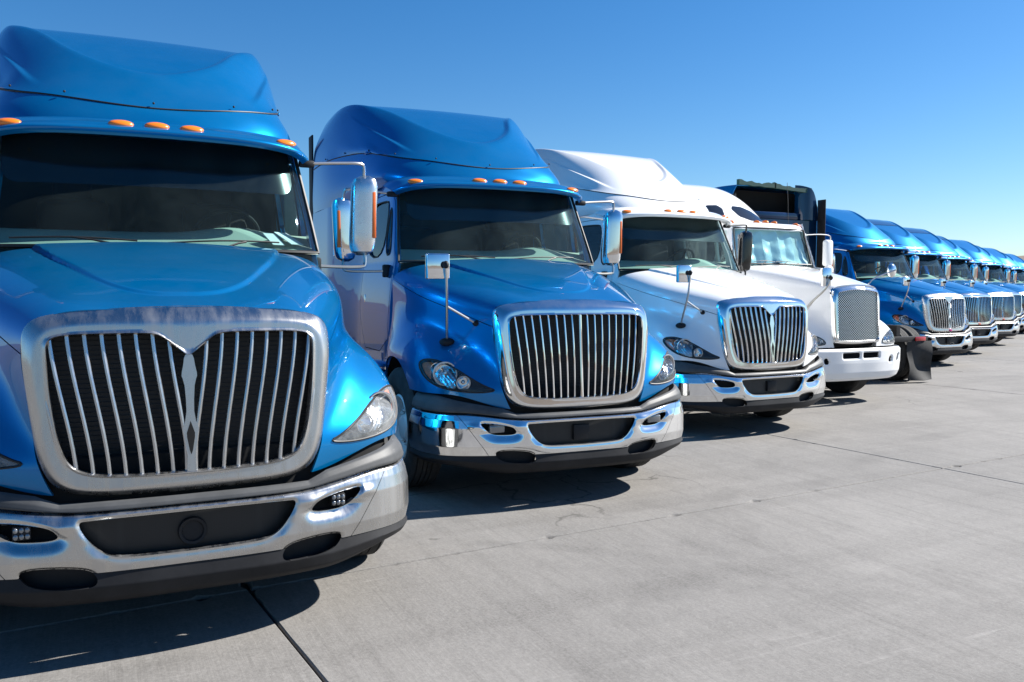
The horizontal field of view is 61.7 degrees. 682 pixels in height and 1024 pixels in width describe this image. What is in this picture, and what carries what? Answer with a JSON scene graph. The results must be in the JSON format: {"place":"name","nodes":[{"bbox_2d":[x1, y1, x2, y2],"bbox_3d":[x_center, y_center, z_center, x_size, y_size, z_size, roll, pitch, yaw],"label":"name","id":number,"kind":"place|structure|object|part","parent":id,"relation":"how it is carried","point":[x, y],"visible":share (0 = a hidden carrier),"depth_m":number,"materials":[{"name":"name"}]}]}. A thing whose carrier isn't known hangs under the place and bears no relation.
{"place":"outdoors","nodes":[
{"label":"outdoors","id":0,"kind":"place"},
{"bbox_2d":[0,332,1023,681],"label":"pavement","id":1,"kind":"structure","parent":0,"point":[870,530],"depth_m":5.03,"materials":[{"name":"grey concrete"}]},
{"bbox_2d":[0,25,408,607],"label":"semi truck","id":2,"kind":"object","parent":1,"relation":"on","point":[196,390],"visible":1,"depth_m":4.34,"materials":[{"name":"blue paint"}]},
{"bbox_3d":[-3.427,-0.507,5.612,0.174,1.503,1.114,-2,4,-26],"label":"door","id":3,"kind":"part","parent":2,"relation":"part of","materials":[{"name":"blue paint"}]},
{"bbox_3d":[-1.636,-0.556,6.492,0.174,1.503,1.114,-2,4,-26],"label":"door","id":4,"kind":"part","parent":2,"relation":"part of","materials":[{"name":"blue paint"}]},
{"bbox_2d":[309,105,683,487],"bbox_3d":[-0.955,-0.825,10.164,3.071,3.798,7.691,-1,4,-23],"label":"semi truck","id":5,"kind":"object","parent":1,"relation":"on","point":[494,315],"visible":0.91,"depth_m":7.26,"materials":[{"name":"blue paint"}]},
{"bbox_3d":[-1.297,-0.678,8.449,0.174,1.503,1.114,-1,4,-23],"label":"door","id":6,"kind":"part","parent":5,"relation":"part of","materials":[{"name":"blue paint"}]},
{"bbox_3d":[0.534,-0.722,9.241,0.174,1.503,1.114,-1,4,-23],"label":"door","id":7,"kind":"part","parent":5,"relation":"part of","materials":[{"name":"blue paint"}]},
{"bbox_2d":[535,149,825,416],"bbox_3d":[1.252,-1.010,13.243,3.071,3.798,7.691,-2,4,-28],"label":"semi truck","id":8,"kind":"object","parent":1,"relation":"on","point":[726,334],"visible":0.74,"depth_m":10.36,"materials":[{"name":"white paint"}]},
{"bbox_3d":[1.046,-0.862,11.507,0.174,1.503,1.114,-2,4,-28],"label":"door","id":9,"kind":"part","parent":8,"relation":"part of","materials":[{"name":"white paint"}]},
{"bbox_3d":[2.810,-0.914,12.440,0.174,1.503,1.114,-2,4,-28],"label":"door","id":10,"kind":"part","parent":8,"relation":"part of","materials":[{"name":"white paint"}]},
{"bbox_2d":[683,184,899,392],"bbox_3d":[3.457,-1.114,15.881,2.960,3.690,7.685,-2,4,-26],"label":"semi truck","id":11,"kind":"object","parent":1,"relation":"on","point":[847,326],"visible":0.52,"depth_m":12.91,"materials":[{"name":"white paint"}]},
{"bbox_3d":[4.885,-1.555,14.946,0.040,0.590,0.660,-2,4,-26],"label":"window","id":12,"kind":"part","parent":11,"relation":"part of","materials":[{"name":"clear glass"}]},
{"bbox_2d":[716,179,932,380],"bbox_3d":[4.934,-1.367,18.485,3.071,3.878,7.691,-2,4,-26],"label":"semi truck","id":13,"kind":"object","parent":1,"relation":"on","point":[774,201],"visible":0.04,"depth_m":17.80,"materials":[{"name":"black paint"},{"name":"rubber"},{"name":"dark plastic"}]},
{"bbox_2d":[817,208,972,360],"bbox_3d":[7.820,-1.542,22.067,3.071,3.798,7.691,-2,4,-28],"label":"semi truck","id":14,"kind":"object","parent":1,"relation":"on","point":[936,315],"visible":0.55,"depth_m":19.32,"materials":[{"name":"blue paint"}]},
{"bbox_3d":[7.602,-1.393,20.332,0.174,1.503,1.114,-2,4,-28],"label":"door","id":15,"kind":"part","parent":14,"relation":"part of","materials":[{"name":"blue paint"}]},
{"bbox_3d":[9.372,-1.445,21.254,0.174,1.503,1.114,-2,4,-28],"label":"door","id":16,"kind":"part","parent":14,"relation":"part of","materials":[{"name":"blue paint"}]},
{"bbox_2d":[867,219,997,350],"bbox_3d":[10.360,-1.754,25.522,3.071,3.806,7.691,-2,4,-27],"label":"semi truck","id":17,"kind":"object","parent":1,"relation":"on","point":[982,324],"visible":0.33,"depth_m":23.19,"materials":[{"name":"blue paint"}]},
{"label":"door","id":18,"kind":"part","parent":17,"relation":"part of","materials":[{"name":"blue paint"}]},
{"bbox_2d":[903,227,1019,342],"bbox_3d":[13.002,-1.961,28.979,3.071,3.806,7.691,-2,4,-26],"label":"semi truck","id":19,"kind":"object","parent":1,"relation":"on","point":[1006,319],"visible":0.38,"depth_m":26.76,"materials":[{"name":"blue paint"}]},
{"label":"door","id":20,"kind":"part","parent":19,"relation":"part of","materials":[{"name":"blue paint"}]},
{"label":"door","id":21,"kind":"part","parent":19,"relation":"part of","materials":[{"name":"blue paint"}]},
{"bbox_2d":[936,235,1023,329],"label":"semi truck","id":22,"kind":"object","parent":1,"relation":"on","point":[984,278],"visible":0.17,"depth_m":30.94,"materials":[{"name":"blue paint"}]},
{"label":"door","id":23,"kind":"part","parent":22,"relation":"part of","materials":[{"name":"blue paint"}]},
{"bbox_2d":[948,239,1023,331],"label":"semi truck","id":24,"kind":"object","parent":1,"relation":"on","point":[973,251],"visible":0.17,"depth_m":34.22,"materials":[{"name":"blue paint"}]},
{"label":"door","id":25,"kind":"part","parent":24,"relation":"part of","materials":[{"name":"blue paint"}]},
{"bbox_2d":[975,245,1023,287],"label":"semi truck","id":26,"kind":"object","parent":1,"relation":"on","point":[1013,277],"visible":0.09,"depth_m":38.27,"materials":[{"name":"blue paint"}]},
{"bbox_2d":[981,247,1023,285],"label":"semi truck","id":27,"kind":"object","parent":1,"relation":"on","point":[1003,258],"visible":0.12,"depth_m":41.15,"materials":[{"name":"blue paint"}]},
{"bbox_2d":[1001,252,1023,281],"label":"semi truck","id":28,"kind":"object","parent":1,"relation":"on","point":[1020,265],"visible":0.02,"depth_m":45.23,"materials":[{"name":"blue paint"}]},
{"bbox_2d":[1005,253,1023,280],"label":"semi truck","id":29,"kind":"object","parent":1,"relation":"on","point":[1018,259],"visible":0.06,"depth_m":48.72,"materials":[{"name":"blue paint"}]},
{"bbox_2d":[0,0,1023,255],"label":"sky","id":30,"kind":"structure","parent":0,"point":[905,113],"materials":[{"name":"blue"}]}
]}

